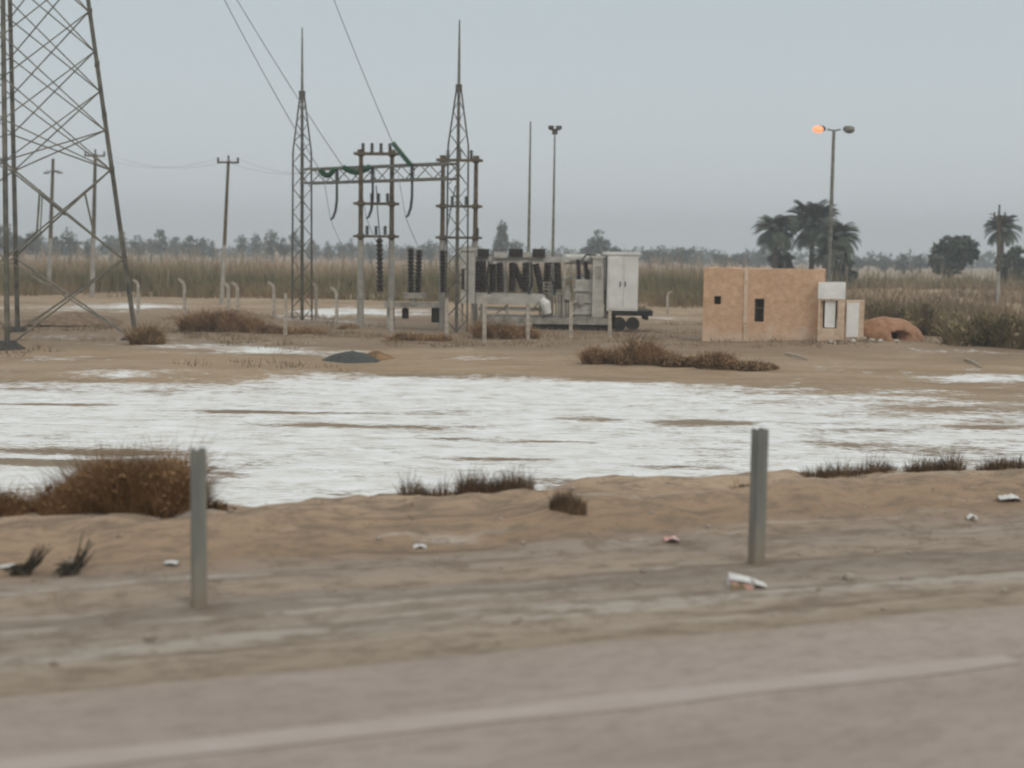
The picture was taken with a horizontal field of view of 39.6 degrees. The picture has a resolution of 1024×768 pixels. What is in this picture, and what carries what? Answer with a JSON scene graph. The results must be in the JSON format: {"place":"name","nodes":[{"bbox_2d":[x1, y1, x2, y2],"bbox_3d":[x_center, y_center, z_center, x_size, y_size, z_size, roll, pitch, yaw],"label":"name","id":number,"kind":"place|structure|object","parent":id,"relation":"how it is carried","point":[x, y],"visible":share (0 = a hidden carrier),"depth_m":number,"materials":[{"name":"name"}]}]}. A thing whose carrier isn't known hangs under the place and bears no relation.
{"place":"outdoors","nodes":[
{"label":"outdoors","id":0,"kind":"place"},
{"bbox_2d":[0,468,1023,696],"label":"road shoulder","id":1,"kind":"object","parent":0,"point":[269,623],"visible":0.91,"depth_m":9.05},
{"bbox_2d":[3,543,52,576],"bbox_3d":[-2.988,1.082,8.778,0.298,0.208,0.181,0,5,-12],"label":"weed tuft","id":2,"kind":"object","parent":1,"relation":"on","point":[30,565],"visible":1,"depth_m":8.74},
{"bbox_2d":[51,533,96,576],"bbox_3d":[-2.702,1.054,8.775,0.283,0.251,0.290,1,5,0],"label":"weed tuft","id":3,"kind":"object","parent":1,"relation":"on","point":[73,568],"visible":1,"depth_m":8.75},
{"bbox_2d":[0,424,245,518],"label":"dry bush","id":4,"kind":"object","parent":1,"relation":"on","point":[154,487],"visible":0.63,"depth_m":10.31,"materials":[{"name":"plant"}]},
{"bbox_2d":[190,447,206,608],"bbox_3d":[-1.778,0.966,8.073,0.078,1.208,0.094,-1,6,-21],"label":"guardrail post","id":5,"kind":"object","parent":1,"relation":"on","point":[198,500],"visible":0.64,"depth_m":8.02,"materials":[{"name":"grey metal"}]},
{"bbox_2d":[395,471,454,496],"bbox_3d":[-0.689,0.768,11.079,0.512,0.360,0.259,-1,5,-15],"label":"dry bush","id":6,"kind":"object","parent":1,"relation":"on","point":[416,490],"visible":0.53,"depth_m":11.08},
{"bbox_2d":[447,461,540,495],"bbox_3d":[-0.146,0.746,11.194,0.746,0.356,0.292,1,5,0],"label":"dry bush","id":7,"kind":"object","parent":1,"relation":"on","point":[483,485],"visible":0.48,"depth_m":11.17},
{"bbox_2d":[1,465,1014,618],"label":"dry stubble","id":8,"kind":"object","parent":1,"relation":"on","point":[510,522],"visible":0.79,"depth_m":10.47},
{"bbox_2d":[545,488,589,515],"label":"dry bush","id":9,"kind":"object","parent":1,"relation":"on","point":[561,503],"visible":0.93,"depth_m":10.51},
{"bbox_2d":[727,572,766,589],"bbox_3d":[1.452,1.218,8.767,0.242,0.066,0.205,1,5,0],"label":"torn carton","id":10,"kind":"object","parent":1,"relation":"on","point":[737,582],"visible":1,"depth_m":8.74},
{"bbox_2d":[748,428,768,564],"bbox_3d":[1.620,0.891,9.393,0.078,1.198,0.094,-1,6,-21],"label":"guardrail post","id":11,"kind":"object","parent":1,"relation":"on","point":[758,494],"visible":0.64,"depth_m":9.35,"materials":[{"name":"grey metal"}]},
{"bbox_2d":[795,449,900,478],"bbox_3d":[2.948,0.722,12.491,1.027,0.289,0.258,-1,6,-17],"label":"dry bush","id":12,"kind":"object","parent":1,"relation":"on","point":[833,473],"visible":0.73,"depth_m":12.48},
{"bbox_2d":[898,447,970,471],"bbox_3d":[3.834,0.715,12.939,0.748,0.336,0.338,1,5,0],"label":"dry bush","id":13,"kind":"object","parent":1,"relation":"on","point":[947,464],"visible":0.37,"depth_m":12.89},
{"bbox_2d":[972,452,1023,470],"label":"dry bush","id":14,"kind":"object","parent":1,"relation":"on","point":[997,464],"visible":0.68,"depth_m":12.94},
{"bbox_2d":[0,251,1023,506],"bbox_3d":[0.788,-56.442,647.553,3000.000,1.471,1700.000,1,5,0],"label":"ground","id":15,"kind":"structure","parent":0,"point":[552,415],"depth_m":38.18,"materials":[{"name":"soil"}]},
{"bbox_2d":[2,236,39,261],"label":"tree","id":16,"kind":"object","parent":15,"relation":"on","point":[31,246],"visible":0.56,"depth_m":332.59,"materials":[{"name":"green plant"}]},
{"bbox_2d":[26,230,45,260],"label":"tree","id":17,"kind":"object","parent":15,"relation":"on","point":[38,241],"visible":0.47,"depth_m":362.56,"materials":[{"name":"green plant"}]},
{"bbox_2d":[38,236,64,258],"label":"tree","id":18,"kind":"object","parent":15,"relation":"on","point":[56,246],"visible":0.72,"depth_m":350.65,"materials":[{"name":"green plant"}]},
{"bbox_2d":[44,159,62,290],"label":"utility pole","id":19,"kind":"object","parent":15,"relation":"on","point":[49,262],"visible":0.92,"depth_m":117.23,"materials":[{"name":"concrete"}]},
{"bbox_2d":[0,0,136,350],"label":"lattice tower","id":20,"kind":"structure","parent":15,"relation":"on","point":[14,253],"depth_m":58.68,"materials":[{"name":"metal"}]},
{"bbox_2d":[224,0,319,169],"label":"overhead wire","id":21,"kind":"object","parent":20,"relation":"attached to","point":[269,83],"visible":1,"depth_m":69.17,"materials":[{"name":"metal"}]},
{"bbox_2d":[334,0,391,140],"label":"overhead wire","id":22,"kind":"object","parent":20,"relation":"attached to","point":[362,70],"visible":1,"depth_m":66.70,"materials":[{"name":"metal"}]},
{"bbox_2d":[57,227,81,262],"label":"tree","id":23,"kind":"object","parent":15,"relation":"on","point":[69,240],"visible":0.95,"depth_m":321.59,"materials":[{"name":"green plant"}]},
{"bbox_2d":[26,312,126,325],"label":"soil heap","id":24,"kind":"object","parent":15,"relation":"on","point":[71,319],"visible":0.88,"depth_m":67.59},
{"bbox_2d":[84,149,104,296],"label":"utility pole","id":25,"kind":"object","parent":15,"relation":"on","point":[92,268],"visible":0.91,"depth_m":111.28,"materials":[{"name":"concrete"}]},
{"bbox_2d":[97,235,120,259],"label":"tree","id":26,"kind":"object","parent":15,"relation":"on","point":[110,243],"visible":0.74,"depth_m":398.01,"materials":[{"name":"green plant"}]},
{"bbox_2d":[126,235,146,262],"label":"tree","id":27,"kind":"object","parent":15,"relation":"on","point":[135,245],"visible":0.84,"depth_m":369.07,"materials":[{"name":"green plant"}]},
{"bbox_2d":[119,320,174,344],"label":"dry shrub","id":28,"kind":"object","parent":15,"relation":"on","point":[147,335],"visible":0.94,"depth_m":56.45,"materials":[{"name":"brown plant"}]},
{"bbox_2d":[150,229,170,258],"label":"tree","id":29,"kind":"object","parent":15,"relation":"on","point":[159,246],"visible":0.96,"depth_m":391.51,"materials":[{"name":"green plant"}]},
{"bbox_2d":[163,236,185,259],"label":"tree","id":30,"kind":"object","parent":15,"relation":"on","point":[176,246],"visible":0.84,"depth_m":456.56,"materials":[{"name":"green plant"}]},
{"bbox_2d":[178,278,185,315],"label":"fence post","id":31,"kind":"object","parent":15,"relation":"on","point":[183,296],"visible":0.83,"depth_m":70.10,"materials":[{"name":"concrete"}]},
{"bbox_2d":[179,235,204,262],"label":"tree","id":32,"kind":"object","parent":15,"relation":"on","point":[190,244],"visible":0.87,"depth_m":382.20,"materials":[{"name":"green plant"}]},
{"bbox_2d":[169,301,269,332],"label":"dry shrub","id":33,"kind":"object","parent":15,"relation":"on","point":[208,320],"visible":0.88,"depth_m":66.83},
{"bbox_2d":[217,155,238,304],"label":"utility pole","id":34,"kind":"object","parent":15,"relation":"on","point":[223,264],"visible":0.98,"depth_m":99.38,"materials":[{"name":"concrete"}]},
{"bbox_2d":[233,234,249,260],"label":"tree","id":35,"kind":"object","parent":15,"relation":"on","point":[242,243],"visible":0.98,"depth_m":381.80,"materials":[{"name":"green plant"}]},
{"bbox_2d":[217,310,277,327],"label":"soil heap","id":36,"kind":"object","parent":15,"relation":"on","point":[252,314],"visible":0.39,"depth_m":69.12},
{"bbox_2d":[249,232,264,260],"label":"tree","id":37,"kind":"object","parent":15,"relation":"on","point":[257,246],"visible":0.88,"depth_m":398.78,"materials":[{"name":"green plant"}]},
{"bbox_2d":[268,281,275,317],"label":"fence post","id":38,"kind":"object","parent":15,"relation":"on","point":[273,300],"visible":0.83,"depth_m":74.34,"materials":[{"name":"concrete"}]},
{"bbox_2d":[262,229,282,261],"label":"tree","id":39,"kind":"object","parent":15,"relation":"on","point":[271,243],"visible":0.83,"depth_m":383.62,"materials":[{"name":"green plant"}]},
{"bbox_2d":[270,237,291,264],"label":"tree","id":40,"kind":"object","parent":15,"relation":"on","point":[284,248],"visible":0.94,"depth_m":360.94,"materials":[{"name":"green plant"}]},
{"bbox_2d":[241,322,327,334],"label":"dry shrub","id":41,"kind":"object","parent":15,"relation":"on","point":[274,329],"visible":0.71,"depth_m":66.72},
{"bbox_2d":[283,293,287,334],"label":"fence post","id":42,"kind":"object","parent":15,"relation":"on","point":[285,331],"visible":0.77,"depth_m":65.97,"materials":[{"name":"concrete"}]},
{"bbox_2d":[288,229,304,261],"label":"tree","id":43,"kind":"object","parent":15,"relation":"on","point":[296,250],"visible":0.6,"depth_m":443.30,"materials":[{"name":"green plant"}]},
{"bbox_2d":[322,242,337,261],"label":"tree","id":44,"kind":"object","parent":15,"relation":"on","point":[327,249],"visible":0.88,"depth_m":453.92,"materials":[{"name":"green plant"}]},
{"bbox_2d":[330,287,337,328],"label":"fence post","id":45,"kind":"object","parent":15,"relation":"on","point":[336,305],"visible":0.83,"depth_m":69.75,"materials":[{"name":"concrete"}]},
{"bbox_2d":[322,351,379,362],"bbox_3d":[-5.787,-0.972,51.023,2.405,0.432,1.833,1,5,0],"label":"gravel heap","id":46,"kind":"object","parent":15,"relation":"on","point":[351,357],"visible":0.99,"depth_m":50.58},
{"bbox_2d":[364,243,376,263],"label":"tree","id":47,"kind":"object","parent":15,"relation":"on","point":[372,253],"visible":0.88,"depth_m":417.39,"materials":[{"name":"green plant"}]},
{"bbox_2d":[353,143,399,326],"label":"pole frame","id":48,"kind":"object","parent":15,"relation":"on","point":[391,236],"visible":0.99,"depth_m":71.49,"materials":[{"name":"metal"}]},
{"bbox_2d":[291,20,468,332],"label":"gantry","id":49,"kind":"object","parent":15,"relation":"on","point":[457,168],"visible":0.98,"depth_m":70.50,"materials":[{"name":"metal"}]},
{"bbox_2d":[331,169,339,219],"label":"hanging cable","id":50,"kind":"object","parent":49,"relation":"hanging from","point":[336,200],"visible":1,"depth_m":73.10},
{"bbox_2d":[342,164,371,174],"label":"insulator string","id":51,"kind":"object","parent":49,"relation":"attached to","point":[367,168],"visible":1,"depth_m":71.80,"materials":[{"name":"green glass"}]},
{"bbox_2d":[237,0,342,165],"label":"overhead wire","id":52,"kind":"object","parent":51,"relation":"attached to","point":[287,82],"visible":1,"depth_m":69.00,"materials":[{"name":"metal"}]},
{"bbox_2d":[366,167,375,218],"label":"hanging cable","id":53,"kind":"object","parent":49,"relation":"hanging from","point":[372,191],"visible":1,"depth_m":71.32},
{"bbox_2d":[391,141,412,165],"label":"insulator string","id":54,"kind":"object","parent":49,"relation":"attached to","point":[403,156],"visible":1,"depth_m":68.93,"materials":[{"name":"green glass"}]},
{"bbox_2d":[405,165,414,217],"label":"hanging cable","id":55,"kind":"object","parent":49,"relation":"hanging from","point":[411,198],"visible":1,"depth_m":69.50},
{"bbox_2d":[368,351,394,360],"bbox_3d":[-4.886,-1.040,51.845,1.303,0.357,1.235,-4,7,-43],"label":"dirt heap","id":56,"kind":"object","parent":15,"relation":"on","point":[380,356],"visible":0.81,"depth_m":51.58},
{"bbox_2d":[395,245,423,260],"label":"tree","id":57,"kind":"object","parent":15,"relation":"on","point":[407,252],"visible":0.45,"depth_m":428.12,"materials":[{"name":"green plant"}]},
{"bbox_2d":[376,186,455,329],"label":"disconnect switch","id":58,"kind":"object","parent":15,"relation":"on","point":[436,312],"visible":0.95,"depth_m":70.44,"materials":[{"name":"grey paint"}]},
{"bbox_2d":[384,332,452,340],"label":"dry shrub","id":59,"kind":"object","parent":15,"relation":"on","point":[405,336],"visible":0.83,"depth_m":62.22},
{"bbox_2d":[421,241,438,264],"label":"tree","id":60,"kind":"object","parent":15,"relation":"on","point":[427,249],"visible":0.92,"depth_m":417.81,"materials":[{"name":"green plant"}]},
{"bbox_2d":[445,298,448,337],"bbox_3d":[-2.860,-2.757,62.472,0.172,2.018,0.170,1,5,0],"label":"fence post","id":61,"kind":"object","parent":15,"relation":"on","point":[446,320],"visible":0.77,"depth_m":62.39,"materials":[{"name":"concrete"}]},
{"bbox_2d":[435,150,482,325],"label":"pole frame","id":62,"kind":"object","parent":15,"relation":"on","point":[475,206],"visible":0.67,"depth_m":74.36,"materials":[{"name":"metal"}]},
{"bbox_2d":[459,247,476,329],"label":"relay cabinet","id":63,"kind":"object","parent":15,"relation":"on","point":[471,279],"visible":0.67,"depth_m":70.61,"materials":[{"name":"metal"}]},
{"bbox_2d":[482,299,485,342],"bbox_3d":[-1.182,-2.664,61.502,0.175,2.031,0.170,1,5,0],"label":"fence post","id":64,"kind":"object","parent":15,"relation":"on","point":[484,322],"visible":0.77,"depth_m":61.42,"materials":[{"name":"concrete"}]},
{"bbox_2d":[489,220,512,262],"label":"tree","id":65,"kind":"object","parent":15,"relation":"on","point":[502,235],"visible":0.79,"depth_m":327.71,"materials":[{"name":"green plant"}]},
{"bbox_2d":[464,316,544,338],"bbox_3d":[-0.354,-2.619,64.518,4.068,1.363,2.416,1,5,0],"label":"dry shrub","id":66,"kind":"object","parent":15,"relation":"on","point":[504,331],"visible":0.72,"depth_m":64.14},
{"bbox_2d":[0,237,1022,268],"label":"wood","id":67,"kind":"object","parent":15,"relation":"on","point":[980,262],"visible":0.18,"depth_m":573.27,"materials":[{"name":"green plant"}]},
{"bbox_2d":[0,234,1023,307],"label":"reed bed","id":68,"kind":"object","parent":15,"relation":"on","point":[161,277],"visible":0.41,"depth_m":125.50,"materials":[{"name":"plant"}]},
{"bbox_2d":[0,271,1023,371],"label":"scrub","id":69,"kind":"object","parent":15,"relation":"on","point":[962,306],"visible":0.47,"depth_m":80.67,"materials":[{"name":"plant"}]},
{"bbox_2d":[526,122,530,306],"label":"lightning mast","id":70,"kind":"object","parent":15,"relation":"on","point":[529,215],"visible":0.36,"depth_m":81.34,"materials":[{"name":"metal"}]},
{"bbox_2d":[548,125,561,314],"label":"floodlight pole","id":71,"kind":"object","parent":15,"relation":"on","point":[554,131],"visible":0.7,"depth_m":81.36,"materials":[{"name":"metal"}]},
{"bbox_2d":[479,309,652,330],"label":"flatbed trailer","id":72,"kind":"object","parent":15,"relation":"on","point":[581,323],"visible":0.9,"depth_m":72.01,"materials":[{"name":"grey paint"}]},
{"bbox_2d":[475,249,569,316],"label":"breaker rack","id":73,"kind":"object","parent":72,"relation":"on","point":[482,257],"visible":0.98,"depth_m":72.09,"materials":[{"name":"metal"}]},
{"bbox_2d":[486,254,606,317],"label":"transformer","id":74,"kind":"object","parent":72,"relation":"on","point":[582,301],"visible":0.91,"depth_m":72.22,"materials":[{"name":"grey paint"}]},
{"bbox_2d":[590,252,640,317],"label":"control cabinet","id":75,"kind":"object","parent":72,"relation":"on","point":[621,279],"visible":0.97,"depth_m":71.73,"materials":[{"name":"metal"}]},
{"bbox_2d":[569,302,572,337],"bbox_3d":[2.687,-2.844,64.678,0.179,1.763,0.170,1,5,0],"label":"fence post","id":76,"kind":"object","parent":15,"relation":"on","point":[570,321],"visible":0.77,"depth_m":64.60,"materials":[{"name":"concrete"}]},
{"bbox_2d":[584,230,613,258],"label":"tree","id":77,"kind":"object","parent":15,"relation":"on","point":[598,244],"visible":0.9,"depth_m":337.28,"materials":[{"name":"green plant"}]},
{"bbox_2d":[573,333,682,364],"bbox_3d":[4.114,-1.280,50.662,4.003,1.317,2.258,1,5,0],"label":"dry shrub","id":78,"kind":"object","parent":15,"relation":"on","point":[635,352],"visible":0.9,"depth_m":50.22,"materials":[{"name":"plant"}]},
{"bbox_2d":[640,250,662,267],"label":"tree","id":79,"kind":"object","parent":15,"relation":"on","point":[647,255],"visible":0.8,"depth_m":378.90,"materials":[{"name":"green plant"}]},
{"bbox_2d":[655,353,701,366],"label":"dry shrub","id":80,"kind":"object","parent":15,"relation":"on","point":[676,361],"visible":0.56,"depth_m":49.61,"materials":[{"name":"brown plant"}]},
{"bbox_2d":[669,247,695,267],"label":"tree","id":81,"kind":"object","parent":15,"relation":"on","point":[675,253],"visible":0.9,"depth_m":391.15,"materials":[{"name":"green plant"}]},
{"bbox_2d":[689,346,743,369],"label":"dry shrub","id":82,"kind":"object","parent":15,"relation":"on","point":[715,360],"visible":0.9,"depth_m":48.77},
{"bbox_2d":[712,253,736,265],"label":"tree","id":83,"kind":"object","parent":15,"relation":"on","point":[720,257],"visible":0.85,"depth_m":395.29,"materials":[{"name":"green plant"}]},
{"bbox_2d":[730,252,753,267],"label":"tree","id":84,"kind":"object","parent":15,"relation":"on","point":[740,258],"visible":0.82,"depth_m":421.58,"materials":[{"name":"green plant"}]},
{"bbox_2d":[732,358,779,370],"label":"dry shrub","id":85,"kind":"object","parent":15,"relation":"on","point":[750,365],"visible":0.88,"depth_m":48.56,"materials":[{"name":"brown plant"}]},
{"bbox_2d":[748,251,767,267],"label":"tree","id":86,"kind":"object","parent":15,"relation":"on","point":[759,259],"visible":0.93,"depth_m":471.81,"materials":[{"name":"green plant"}]},
{"bbox_2d":[750,214,799,268],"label":"palm tree","id":87,"kind":"object","parent":15,"relation":"on","point":[775,237],"visible":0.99,"depth_m":160.19,"materials":[{"name":"green plant"}]},
{"bbox_2d":[766,249,794,268],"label":"tree","id":88,"kind":"object","parent":15,"relation":"on","point":[782,258],"visible":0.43,"depth_m":166.56,"materials":[{"name":"green plant"}]},
{"bbox_2d":[702,267,864,341],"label":"tan building","id":89,"kind":"structure","parent":15,"relation":"on","point":[747,304],"depth_m":61.80,"materials":[{"name":"paint"}]},
{"bbox_2d":[754,299,763,321],"bbox_3d":[10.815,-3.224,62.142,0.434,1.023,0.110,2,5,13],"label":"window","id":90,"kind":"structure","parent":89,"relation":"in","point":[759,303],"depth_m":62.15,"materials":[{"name":"glass"}]},
{"bbox_2d":[785,199,843,268],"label":"palm tree","id":91,"kind":"object","parent":15,"relation":"on","point":[811,218],"visible":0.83,"depth_m":162.68,"materials":[{"name":"green plant"}]},
{"bbox_2d":[809,240,842,281],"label":"palm tree","id":92,"kind":"object","parent":15,"relation":"on","point":[823,252],"visible":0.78,"depth_m":157.00,"materials":[{"name":"green plant"}]},
{"bbox_2d":[813,125,854,281],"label":"street lamp","id":93,"kind":"object","parent":15,"relation":"on","point":[822,128],"visible":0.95,"depth_m":77.27,"materials":[{"name":"metal"}]},
{"bbox_2d":[814,222,861,281],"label":"palm tree","id":94,"kind":"object","parent":15,"relation":"on","point":[840,236],"visible":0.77,"depth_m":158.13,"materials":[{"name":"green plant"}]},
{"bbox_2d":[831,255,859,282],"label":"tree","id":95,"kind":"object","parent":15,"relation":"on","point":[845,263],"visible":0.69,"depth_m":163.79,"materials":[{"name":"green plant"}]},
{"bbox_2d":[868,255,895,271],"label":"tree","id":96,"kind":"object","parent":15,"relation":"on","point":[885,263],"visible":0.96,"depth_m":383.01,"materials":[{"name":"green plant"}]},
{"bbox_2d":[863,317,923,341],"bbox_3d":[16.689,-2.416,63.227,3.262,1.160,2.757,1,5,0],"label":"clay oven","id":97,"kind":"object","parent":15,"relation":"on","point":[889,328],"visible":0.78,"depth_m":62.32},
{"bbox_2d":[837,289,956,335],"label":"green shrub","id":98,"kind":"object","parent":15,"relation":"on","point":[923,320],"visible":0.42,"depth_m":71.82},
{"bbox_2d":[892,254,916,273],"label":"tree","id":99,"kind":"object","parent":15,"relation":"on","point":[905,263],"visible":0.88,"depth_m":343.04,"materials":[{"name":"green plant"}]},
{"bbox_2d":[910,253,928,273],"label":"tree","id":100,"kind":"object","parent":15,"relation":"on","point":[919,261],"visible":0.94,"depth_m":346.52,"materials":[{"name":"green plant"}]},
{"bbox_2d":[927,234,980,283],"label":"tree","id":101,"kind":"object","parent":15,"relation":"on","point":[955,254],"visible":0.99,"depth_m":172.11,"materials":[{"name":"green plant"}]},
{"bbox_2d":[935,299,1023,349],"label":"green shrub","id":102,"kind":"object","parent":15,"relation":"on","point":[980,330],"visible":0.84,"depth_m":59.21,"materials":[{"name":"plant"}]},
{"bbox_2d":[993,204,1005,307],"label":"utility pole","id":103,"kind":"object","parent":15,"relation":"on","point":[998,262],"visible":0.98,"depth_m":107.42,"materials":[{"name":"wood"}]},
{"bbox_2d":[983,213,1023,283],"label":"palm tree","id":104,"kind":"object","parent":15,"relation":"on","point":[1007,235],"visible":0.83,"depth_m":168.33,"materials":[{"name":"green plant"}]},
{"bbox_2d":[994,245,1023,282],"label":"tree","id":105,"kind":"object","parent":15,"relation":"on","point":[1009,259],"visible":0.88,"depth_m":163.39,"materials":[{"name":"green plant"}]},
{"bbox_2d":[0,605,1023,767],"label":"road","id":106,"kind":"structure","parent":0,"point":[972,718],"depth_m":6.25,"materials":[{"name":"asphalt"}]},
{"bbox_2d":[0,655,1020,767],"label":"edge line","id":107,"kind":"object","parent":106,"relation":"on","point":[91,757],"visible":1,"depth_m":6.13,"materials":[{"name":"paint"}]},
{"bbox_2d":[0,0,1023,262],"label":"sky","id":108,"kind":"structure","parent":0,"point":[684,123],"materials":[{"name":"grey"}]},
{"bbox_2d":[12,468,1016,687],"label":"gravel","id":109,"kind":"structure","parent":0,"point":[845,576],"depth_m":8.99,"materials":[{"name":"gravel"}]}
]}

